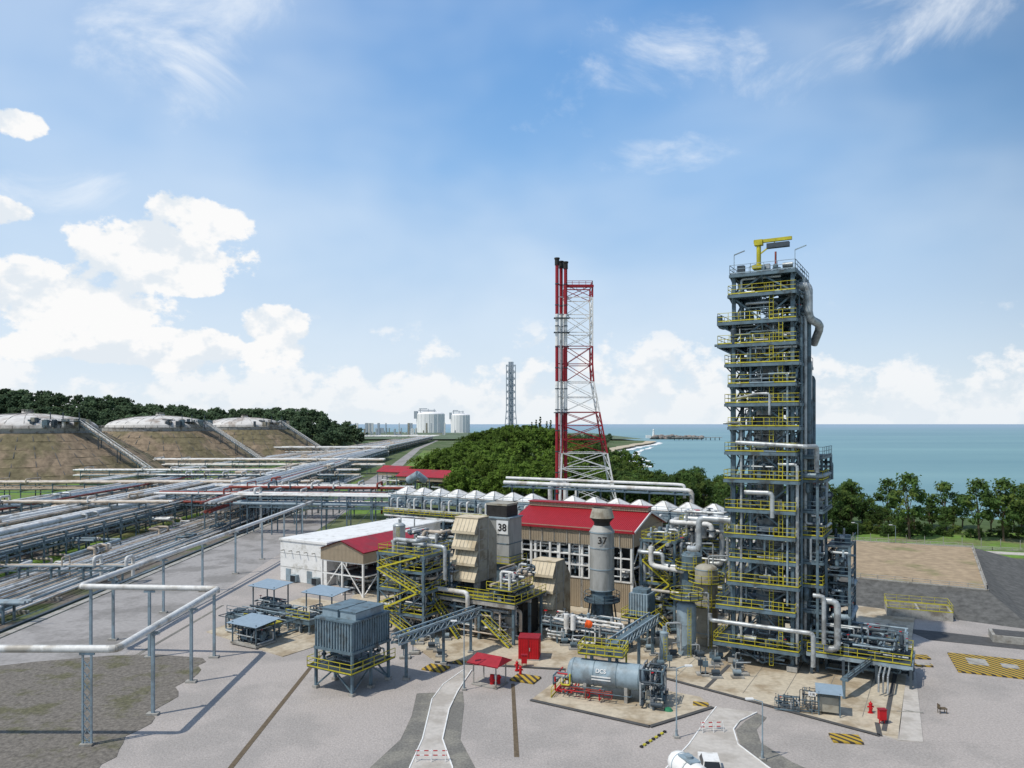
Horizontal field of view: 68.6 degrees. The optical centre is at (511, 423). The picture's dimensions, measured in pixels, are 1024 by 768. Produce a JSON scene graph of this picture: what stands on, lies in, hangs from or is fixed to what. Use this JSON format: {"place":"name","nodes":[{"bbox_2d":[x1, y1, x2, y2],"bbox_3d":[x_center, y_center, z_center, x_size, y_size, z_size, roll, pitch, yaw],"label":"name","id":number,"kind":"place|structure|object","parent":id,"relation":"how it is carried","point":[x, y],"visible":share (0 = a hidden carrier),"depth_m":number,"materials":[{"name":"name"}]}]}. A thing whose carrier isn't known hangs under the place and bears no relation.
{"place":"outdoors","nodes":[
{"label":"outdoors","id":0,"kind":"place"},
{"bbox_2d":[0,654,205,767],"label":"bare ground patch","id":1,"kind":"object","parent":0,"point":[40,714],"visible":0.97,"depth_m":80.04,"materials":[{"name":"gravel"}]},
{"bbox_2d":[6,406,369,445],"bbox_3d":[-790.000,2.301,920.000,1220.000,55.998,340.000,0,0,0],"label":"wooded hill","id":2,"kind":"structure","parent":0,"point":[311,437],"depth_m":875.90,"materials":[{"name":"plant"}]},
{"bbox_2d":[0,388,367,445],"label":"forest","id":3,"kind":"object","parent":2,"relation":"on","point":[99,411],"visible":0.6,"depth_m":854.08,"materials":[{"name":"green plant"}]},
{"bbox_2d":[0,440,438,664],"bbox_3d":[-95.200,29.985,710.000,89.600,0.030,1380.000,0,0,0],"label":"plant road","id":4,"kind":"structure","parent":0,"point":[69,627],"depth_m":128.78,"materials":[{"name":"concrete"}]},
{"bbox_2d":[0,450,442,576],"bbox_3d":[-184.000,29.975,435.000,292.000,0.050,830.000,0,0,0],"label":"grass field","id":5,"kind":"structure","parent":0,"point":[124,535],"depth_m":301.29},
{"bbox_2d":[0,495,173,533],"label":"pipe rack","id":6,"kind":"object","parent":5,"relation":"on","point":[22,503],"visible":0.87,"depth_m":205.22,"materials":[{"name":"grey metal"}]},
{"bbox_2d":[0,409,182,484],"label":"mounded storage tank","id":7,"kind":"object","parent":5,"relation":"on","point":[50,446],"visible":0.94,"depth_m":399.69,"materials":[{"name":"soil"}]},
{"bbox_2d":[79,420,156,476],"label":"pipe trestle","id":8,"kind":"object","parent":5,"relation":"on","point":[110,443],"visible":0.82,"depth_m":412.01,"materials":[{"name":"grey metal"}]},
{"bbox_2d":[0,477,323,499],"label":"pipe rack","id":9,"kind":"object","parent":5,"relation":"on","point":[23,486],"visible":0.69,"depth_m":288.74,"materials":[{"name":"grey metal"}]},
{"bbox_2d":[101,413,277,467],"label":"mounded storage tank","id":10,"kind":"object","parent":5,"relation":"on","point":[160,435],"visible":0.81,"depth_m":513.64,"materials":[{"name":"soil"}]},
{"bbox_2d":[80,448,328,484],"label":"pipe rack","id":11,"kind":"object","parent":5,"relation":"on","point":[121,477],"visible":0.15,"depth_m":386.72,"materials":[{"name":"grey metal"}]},
{"bbox_2d":[73,466,366,484],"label":"pipe rack","id":12,"kind":"object","parent":5,"relation":"on","point":[150,469],"visible":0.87,"depth_m":365.67,"materials":[{"name":"grey metal"}]},
{"bbox_2d":[154,487,325,523],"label":"pipe rack","id":13,"kind":"object","parent":5,"relation":"on","point":[168,493],"visible":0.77,"depth_m":227.79,"materials":[{"name":"grey metal"}]},
{"bbox_2d":[153,457,384,473],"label":"pipe rack","id":14,"kind":"object","parent":5,"relation":"on","point":[213,464],"visible":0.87,"depth_m":445.83,"materials":[{"name":"grey metal"}]},
{"bbox_2d":[200,460,351,530],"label":"pipe rack","id":15,"kind":"object","parent":5,"relation":"on","point":[226,501],"visible":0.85,"depth_m":231.94,"materials":[{"name":"grey metal"}]},
{"bbox_2d":[274,446,388,452],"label":"pipe rack","id":16,"kind":"object","parent":5,"relation":"on","point":[319,447],"visible":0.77,"depth_m":640.77,"materials":[{"name":"grey metal"}]},
{"bbox_2d":[376,465,413,490],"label":"red roof pump shelter","id":17,"kind":"object","parent":5,"relation":"on","point":[390,470],"visible":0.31,"depth_m":333.66,"materials":[{"name":"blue metal"}]},
{"bbox_2d":[207,596,336,656],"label":"skid pad pavement","id":18,"kind":"structure","parent":0,"point":[293,642],"depth_m":105.51,"materials":[{"name":"beige concrete"}]},
{"bbox_2d":[226,613,280,648],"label":"pump skid canopy","id":19,"kind":"object","parent":18,"relation":"on","point":[253,637],"visible":1,"depth_m":101.67,"materials":[{"name":"blue metal"}]},
{"bbox_2d":[218,600,320,639],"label":"fan cooler skids","id":20,"kind":"object","parent":18,"relation":"on","point":[296,617],"visible":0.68,"depth_m":108.66,"materials":[{"name":"grey metal"}]},
{"bbox_2d":[248,578,292,617],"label":"pump skid canopy","id":21,"kind":"object","parent":18,"relation":"on","point":[271,584],"visible":0.43,"depth_m":116.54,"materials":[{"name":"grey metal"}]},
{"bbox_2d":[301,585,350,614],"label":"pump skid canopy","id":22,"kind":"object","parent":18,"relation":"on","point":[326,591],"visible":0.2,"depth_m":111.92,"materials":[{"name":"grey metal"}]},
{"bbox_2d":[279,518,441,585],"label":"white control building","id":23,"kind":"structure","parent":0,"point":[300,557],"depth_m":143.29,"materials":[{"name":"paint"}]},
{"bbox_2d":[370,691,474,767],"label":"path gravel shoulder","id":24,"kind":"object","parent":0,"point":[400,753],"visible":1,"depth_m":71.43},
{"bbox_2d":[409,669,471,767],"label":"concrete path","id":25,"kind":"structure","parent":0,"point":[442,699],"depth_m":73.88,"materials":[{"name":"white concrete"}]},
{"bbox_2d":[359,433,639,438],"bbox_3d":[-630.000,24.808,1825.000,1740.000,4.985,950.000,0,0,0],"label":"distant headland","id":26,"kind":"structure","parent":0,"point":[451,436],"depth_m":1549.51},
{"bbox_2d":[418,452,586,499],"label":"wooded hill","id":27,"kind":"structure","parent":0,"point":[488,483],"depth_m":346.93,"materials":[{"name":"plant"}]},
{"bbox_2d":[406,417,654,507],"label":"forest","id":28,"kind":"object","parent":27,"relation":"on","point":[495,456],"visible":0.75,"depth_m":322.26,"materials":[{"name":"green plant"}]},
{"bbox_2d":[0,432,1023,638],"bbox_3d":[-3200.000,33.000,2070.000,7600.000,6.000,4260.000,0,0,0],"label":"ground","id":29,"kind":"structure","parent":0,"point":[370,471],"depth_m":262.99,"materials":[{"name":"soil"}]},
{"bbox_2d":[0,510,303,637],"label":"road kerb","id":30,"kind":"structure","parent":29,"relation":"on","point":[77,603],"depth_m":132.87,"materials":[{"name":"grey concrete"}]},
{"bbox_2d":[0,477,371,628],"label":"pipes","id":31,"kind":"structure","parent":29,"relation":"on","point":[67,596],"depth_m":168.37,"materials":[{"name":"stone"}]},
{"bbox_2d":[0,599,41,624],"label":"pipe rack","id":32,"kind":"object","parent":31,"relation":"on","point":[6,603],"visible":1,"depth_m":112.23,"materials":[{"name":"grey metal"}]},
{"bbox_2d":[0,538,120,573],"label":"pipe expansion loop","id":33,"kind":"object","parent":31,"relation":"on","point":[103,540],"visible":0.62,"depth_m":161.97,"materials":[{"name":"grey metal"}]},
{"bbox_2d":[0,554,147,582],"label":"loop","id":34,"kind":"object","parent":31,"relation":"on","point":[101,565],"visible":0.92,"depth_m":140.27,"materials":[{"name":"grey metal"}]},
{"bbox_2d":[0,476,194,514],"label":"pipe rack","id":35,"kind":"object","parent":31,"relation":"on","point":[101,491],"visible":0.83,"depth_m":252.67,"materials":[{"name":"grey metal"}]},
{"bbox_2d":[0,478,219,548],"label":"pipe rack","id":36,"kind":"object","parent":31,"relation":"on","point":[30,515],"visible":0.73,"depth_m":203.04,"materials":[{"name":"grey metal"}]},
{"bbox_2d":[0,487,220,563],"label":"pipe rack","id":37,"kind":"object","parent":31,"relation":"on","point":[14,543],"visible":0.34,"depth_m":177.63,"materials":[{"name":"grey metal"}]},
{"bbox_2d":[0,461,322,559],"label":"pipe rack","id":38,"kind":"object","parent":31,"relation":"on","point":[16,528],"visible":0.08,"depth_m":190.65,"materials":[{"name":"grey metal"}]},
{"bbox_2d":[0,476,337,594],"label":"ground level pipe track","id":39,"kind":"structure","parent":31,"relation":"on","point":[12,582],"depth_m":170.35,"materials":[{"name":"metal"}]},
{"bbox_2d":[0,475,363,617],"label":"ground level pipe track","id":40,"kind":"structure","parent":31,"relation":"on","point":[56,586],"depth_m":160.03,"materials":[{"name":"metal"}]},
{"bbox_2d":[154,471,346,490],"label":"pipe rack","id":41,"kind":"object","parent":31,"relation":"on","point":[204,475],"visible":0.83,"depth_m":322.27,"materials":[{"name":"grey metal"}]},
{"bbox_2d":[213,415,324,455],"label":"mounded storage tank","id":42,"kind":"object","parent":29,"relation":"on","point":[264,436],"visible":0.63,"depth_m":656.51,"materials":[{"name":"soil"}]},
{"bbox_2d":[205,448,387,513],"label":"pipe rack","id":43,"kind":"object","parent":29,"relation":"on","point":[375,453],"visible":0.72,"depth_m":357.85,"materials":[{"name":"grey metal"}]},
{"bbox_2d":[229,480,413,519],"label":"pipe rack","id":44,"kind":"object","parent":29,"relation":"on","point":[381,487],"visible":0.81,"depth_m":237.11,"materials":[{"name":"grey metal"}]},
{"bbox_2d":[261,439,400,462],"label":"pipe rack","id":45,"kind":"object","parent":29,"relation":"on","point":[299,455],"visible":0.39,"depth_m":626.69,"materials":[{"name":"grey metal"}]},
{"bbox_2d":[300,436,432,462],"bbox_3d":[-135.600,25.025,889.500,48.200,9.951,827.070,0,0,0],"label":"pipe rack","id":46,"kind":"object","parent":29,"relation":"on","point":[397,444],"visible":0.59,"depth_m":746.65,"materials":[{"name":"grey metal"}]},
{"bbox_2d":[337,423,463,436],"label":"distant process plant","id":47,"kind":"object","parent":29,"relation":"on","point":[369,427],"visible":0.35,"depth_m":1611.94,"materials":[{"name":"grey metal"}]},
{"bbox_2d":[396,469,450,490],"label":"red roof pump shelter","id":48,"kind":"object","parent":29,"relation":"on","point":[435,477],"visible":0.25,"depth_m":297.36,"materials":[{"name":"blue metal"}]},
{"bbox_2d":[414,408,444,432],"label":"lng storage tank","id":49,"kind":"object","parent":29,"relation":"on","point":[434,417],"visible":0.82,"depth_m":1969.47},
{"bbox_2d":[449,410,469,432],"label":"lng storage tank","id":50,"kind":"object","parent":29,"relation":"on","point":[460,422],"visible":0.84,"depth_m":2226.75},
{"bbox_2d":[505,362,516,425],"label":"distant flare stack","id":51,"kind":"object","parent":29,"relation":"on","point":[510,385],"visible":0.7,"depth_m":699.11,"materials":[{"name":"grey metal"}]},
{"bbox_2d":[554,257,616,500],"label":"flare derrick","id":52,"kind":"object","parent":29,"relation":"on","point":[561,351],"visible":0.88,"depth_m":215.16,"materials":[{"name":"white paint"}]},
{"bbox_2d":[576,465,1023,538],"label":"coastal woodland","id":53,"kind":"object","parent":29,"relation":"on","point":[708,491],"visible":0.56,"depth_m":213.08,"materials":[{"name":"green plant"}]},
{"bbox_2d":[744,528,1023,557],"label":"grass verge","id":54,"kind":"object","parent":29,"relation":"on","point":[994,542],"depth_m":192.79,"materials":[{"name":"plant"}]},
{"bbox_2d":[823,483,848,537],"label":"tree","id":55,"kind":"object","parent":54,"relation":"on","point":[835,508],"visible":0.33,"depth_m":197.63,"materials":[{"name":"green plant"}]},
{"bbox_2d":[885,472,929,538],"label":"tree","id":56,"kind":"object","parent":54,"relation":"on","point":[913,481],"visible":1,"depth_m":195.09,"materials":[{"name":"green plant"}]},
{"bbox_2d":[958,477,994,539],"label":"tree","id":57,"kind":"object","parent":54,"relation":"on","point":[978,485],"visible":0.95,"depth_m":193.03,"materials":[{"name":"green plant"}]},
{"bbox_2d":[984,477,1022,540],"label":"tree","id":58,"kind":"object","parent":54,"relation":"on","point":[1006,500],"visible":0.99,"depth_m":190.28,"materials":[{"name":"green plant"}]},
{"bbox_2d":[0,0,1023,423],"label":"sky","id":59,"kind":"structure","parent":0,"point":[355,211],"materials":[{"name":"blue"}]},
{"bbox_2d":[99,535,1023,767],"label":"gravel yard ground","id":60,"kind":"structure","parent":0,"point":[219,712],"depth_m":75.83,"materials":[{"name":"gravel"}]},
{"bbox_2d":[0,500,314,746],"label":"elevated white pipeline","id":61,"kind":"object","parent":60,"relation":"on","point":[91,649],"visible":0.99,"depth_m":95.37,"materials":[{"name":"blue metal"}]},
{"bbox_2d":[233,487,418,534],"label":"pipe rack","id":62,"kind":"object","parent":60,"relation":"on","point":[325,504],"visible":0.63,"depth_m":202.62,"materials":[{"name":"grey metal"}]},
{"bbox_2d":[136,605,518,767],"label":"drain channel","id":63,"kind":"object","parent":60,"relation":"on","point":[276,710],"visible":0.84,"depth_m":77.33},
{"bbox_2d":[307,598,394,696],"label":"air cooler box","id":64,"kind":"object","parent":60,"relation":"on","point":[351,631],"visible":1,"depth_m":84.91,"materials":[{"name":"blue metal"}]},
{"bbox_2d":[319,527,413,597],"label":"red roof equipment shed","id":65,"kind":"structure","parent":60,"relation":"on","point":[360,553],"depth_m":132.65,"materials":[{"name":"white paint"}]},
{"bbox_2d":[467,652,511,688],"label":"red roof fire pump shelter","id":66,"kind":"object","parent":60,"relation":"on","point":[488,660],"visible":1,"depth_m":85.89,"materials":[{"name":"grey metal"}]},
{"bbox_2d":[383,486,730,547],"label":"air fin cooler rack","id":67,"kind":"object","parent":60,"relation":"on","point":[477,500],"visible":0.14,"depth_m":177.95,"materials":[{"name":"white metal"}]},
{"bbox_2d":[502,476,694,504],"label":"overhead white pipes","id":68,"kind":"object","parent":60,"relation":"on","point":[648,489],"visible":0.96,"depth_m":177.09,"materials":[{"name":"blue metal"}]},
{"bbox_2d":[828,733,863,744],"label":"hazard striped cover","id":69,"kind":"object","parent":60,"relation":"on","point":[845,738],"visible":1,"depth_m":71.03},
{"bbox_2d":[884,594,952,621],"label":"concrete basin","id":70,"kind":"object","parent":60,"relation":"on","point":[896,608],"visible":1,"depth_m":116.34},
{"bbox_2d":[947,652,1023,678],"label":"hazard striped cover","id":71,"kind":"object","parent":60,"relation":"on","point":[989,666],"visible":1,"depth_m":92.50,"materials":[{"name":"paint"}]},
{"bbox_2d":[533,675,709,724],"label":"concrete pad","id":72,"kind":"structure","parent":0,"point":[632,709],"depth_m":80.12,"materials":[{"name":"beige concrete"}]},
{"bbox_2d":[551,636,667,710],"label":"horizontal pressure vessel","id":73,"kind":"object","parent":72,"relation":"on","point":[586,672],"visible":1,"depth_m":80.89,"materials":[{"name":"grey metal"}]},
{"bbox_2d":[352,548,914,738],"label":"plant concrete pavement","id":74,"kind":"structure","parent":0,"point":[765,682],"depth_m":91.64,"materials":[{"name":"concrete"}]},
{"bbox_2d":[376,537,451,640],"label":"pipe access structure","id":75,"kind":"object","parent":74,"relation":"on","point":[410,569],"visible":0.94,"depth_m":105.97,"materials":[{"name":"yellow metal"}]},
{"bbox_2d":[405,526,454,597],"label":"pipes","id":76,"kind":"object","parent":74,"relation":"on","point":[437,537],"visible":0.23,"depth_m":121.49,"materials":[{"name":"grey metal"}]},
{"bbox_2d":[391,605,481,679],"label":"cable tray bridge","id":77,"kind":"structure","parent":74,"relation":"on","point":[406,638],"depth_m":92.48,"materials":[{"name":"grey metal"}]},
{"bbox_2d":[452,514,496,626],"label":"air intake filter house","id":78,"kind":"structure","parent":74,"relation":"on","point":[474,558],"depth_m":109.16,"materials":[{"name":"beige metal"}]},
{"bbox_2d":[426,562,545,648],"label":"gas turbine platform","id":79,"kind":"structure","parent":74,"relation":"on","point":[509,605],"depth_m":104.85,"materials":[{"name":"metal"}]},
{"bbox_2d":[486,501,526,585],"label":"turbine exhaust duct","id":80,"kind":"object","parent":74,"relation":"on","point":[505,519],"visible":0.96,"depth_m":118.32,"materials":[{"name":"grey metal"}]},
{"bbox_2d":[517,633,540,660],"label":"red equipment cabinet","id":81,"kind":"object","parent":74,"relation":"on","point":[529,644],"visible":0.95,"depth_m":94.84,"materials":[{"name":"metal"}]},
{"bbox_2d":[531,556,569,623],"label":"air intake filter house","id":82,"kind":"structure","parent":74,"relation":"on","point":[552,574],"depth_m":110.68,"materials":[{"name":"beige metal"}]},
{"bbox_2d":[399,617,750,678],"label":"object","id":83,"kind":"object","parent":74,"relation":"on","point":[737,667],"visible":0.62,"depth_m":95.76,"materials":[{"name":"grey metal"}]},
{"bbox_2d":[541,608,632,648],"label":"pipe bridge","id":84,"kind":"structure","parent":74,"relation":"on","point":[562,620],"depth_m":100.80,"materials":[{"name":"metal"}]},
{"bbox_2d":[518,499,666,612],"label":"compressor building","id":85,"kind":"structure","parent":74,"relation":"on","point":[555,529],"depth_m":123.65,"materials":[{"name":"white paint"}]},
{"bbox_2d":[584,507,619,634],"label":"turbine exhaust stack","id":86,"kind":"object","parent":74,"relation":"on","point":[601,599],"visible":0.98,"depth_m":106.11,"materials":[{"name":"grey metal"}]},
{"bbox_2d":[606,612,659,663],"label":"cable tray bridge","id":87,"kind":"structure","parent":74,"relation":"on","point":[646,624],"depth_m":92.02,"materials":[{"name":"grey metal"}]},
{"bbox_2d":[621,586,661,646],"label":"air cooler box","id":88,"kind":"object","parent":74,"relation":"on","point":[641,601],"visible":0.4,"depth_m":100.35,"materials":[{"name":"grey metal"}]},
{"bbox_2d":[637,524,690,631],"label":"pipe access structure","id":89,"kind":"object","parent":74,"relation":"on","point":[660,575],"visible":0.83,"depth_m":109.23,"materials":[{"name":"grey metal"}]},
{"bbox_2d":[435,661,896,735],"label":"pavement gutter","id":90,"kind":"object","parent":74,"relation":"on","point":[877,724],"visible":0.85,"depth_m":78.42,"materials":[{"name":"concrete"}]},
{"bbox_2d":[659,622,681,659],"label":"vertical pressure vessel","id":91,"kind":"object","parent":74,"relation":"on","point":[663,642],"visible":0.97,"depth_m":94.91,"materials":[{"name":"grey metal"}]},
{"bbox_2d":[670,585,708,655],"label":"vertical pressure vessel","id":92,"kind":"object","parent":74,"relation":"on","point":[686,611],"visible":0.97,"depth_m":96.61,"materials":[{"name":"grey metal"}]},
{"bbox_2d":[675,543,713,637],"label":"vertical pressure vessel","id":93,"kind":"object","parent":74,"relation":"on","point":[690,561],"visible":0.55,"depth_m":104.99,"materials":[{"name":"grey metal"}]},
{"bbox_2d":[669,508,730,615],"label":"pipe access structure","id":94,"kind":"object","parent":74,"relation":"on","point":[712,532],"visible":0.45,"depth_m":118.01,"materials":[{"name":"grey metal"}]},
{"bbox_2d":[688,555,729,648],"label":"vertical pressure vessel","id":95,"kind":"object","parent":74,"relation":"on","point":[707,579],"visible":0.7,"depth_m":100.27,"materials":[{"name":"grey metal"}]},
{"bbox_2d":[687,236,858,672],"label":"distillation tower structure","id":96,"kind":"object","parent":74,"relation":"on","point":[769,556],"visible":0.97,"depth_m":92.28,"materials":[{"name":"grey metal"}]},
{"bbox_2d":[774,693,799,712],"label":"valve manifold","id":97,"kind":"object","parent":74,"relation":"on","point":[784,702],"visible":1,"depth_m":78.24,"materials":[{"name":"grey metal"}]},
{"bbox_2d":[799,682,842,717],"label":"analyser shelter","id":98,"kind":"object","parent":74,"relation":"on","point":[828,696],"visible":0.99,"depth_m":77.22,"materials":[{"name":"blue metal"}]},
{"bbox_2d":[806,620,914,698],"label":"pump skid deck","id":99,"kind":"structure","parent":74,"relation":"on","point":[874,653],"depth_m":88.03,"materials":[{"name":"metal"}]},
{"bbox_2d":[340,424,1023,519],"bbox_3d":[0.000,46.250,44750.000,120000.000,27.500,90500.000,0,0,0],"label":"sea","id":100,"kind":"structure","parent":0,"point":[866,457],"depth_m":917.71,"materials":[{"name":"liquid"}]},
{"bbox_2d":[698,751,721,767],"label":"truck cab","id":101,"kind":"object","parent":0,"point":[709,759],"visible":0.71,"depth_m":63.21,"materials":[{"name":"paint"}]},
{"bbox_2d":[666,706,769,767],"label":"concrete path","id":102,"kind":"structure","parent":0,"point":[728,748],"depth_m":70.40,"materials":[{"name":"white concrete"}]},
{"bbox_2d":[668,750,705,767],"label":"tanker truck","id":103,"kind":"object","parent":102,"relation":"on","point":[679,759],"visible":1,"depth_m":61.04,"materials":[{"name":"white paint"}]},
{"bbox_2d":[736,713,804,767],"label":"path gravel shoulder","id":104,"kind":"object","parent":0,"point":[748,736],"visible":0.98,"depth_m":69.86},
{"bbox_2d":[880,641,922,741],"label":"concrete walkway","id":105,"kind":"structure","parent":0,"point":[910,728],"depth_m":76.40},
{"bbox_2d":[819,537,1023,628],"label":"raised soil terrace","id":106,"kind":"structure","parent":0,"point":[972,584],"depth_m":132.19,"materials":[{"name":"soil"}]},
{"bbox_2d":[913,629,1023,649],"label":"asphalt apron","id":107,"kind":"object","parent":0,"point":[955,638],"visible":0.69,"depth_m":104.67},
{"bbox_2d":[988,628,1023,644],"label":"concrete basin","id":108,"kind":"object","parent":107,"relation":"on","point":[1006,636],"visible":1,"depth_m":102.81,"materials":[{"name":"concrete"}]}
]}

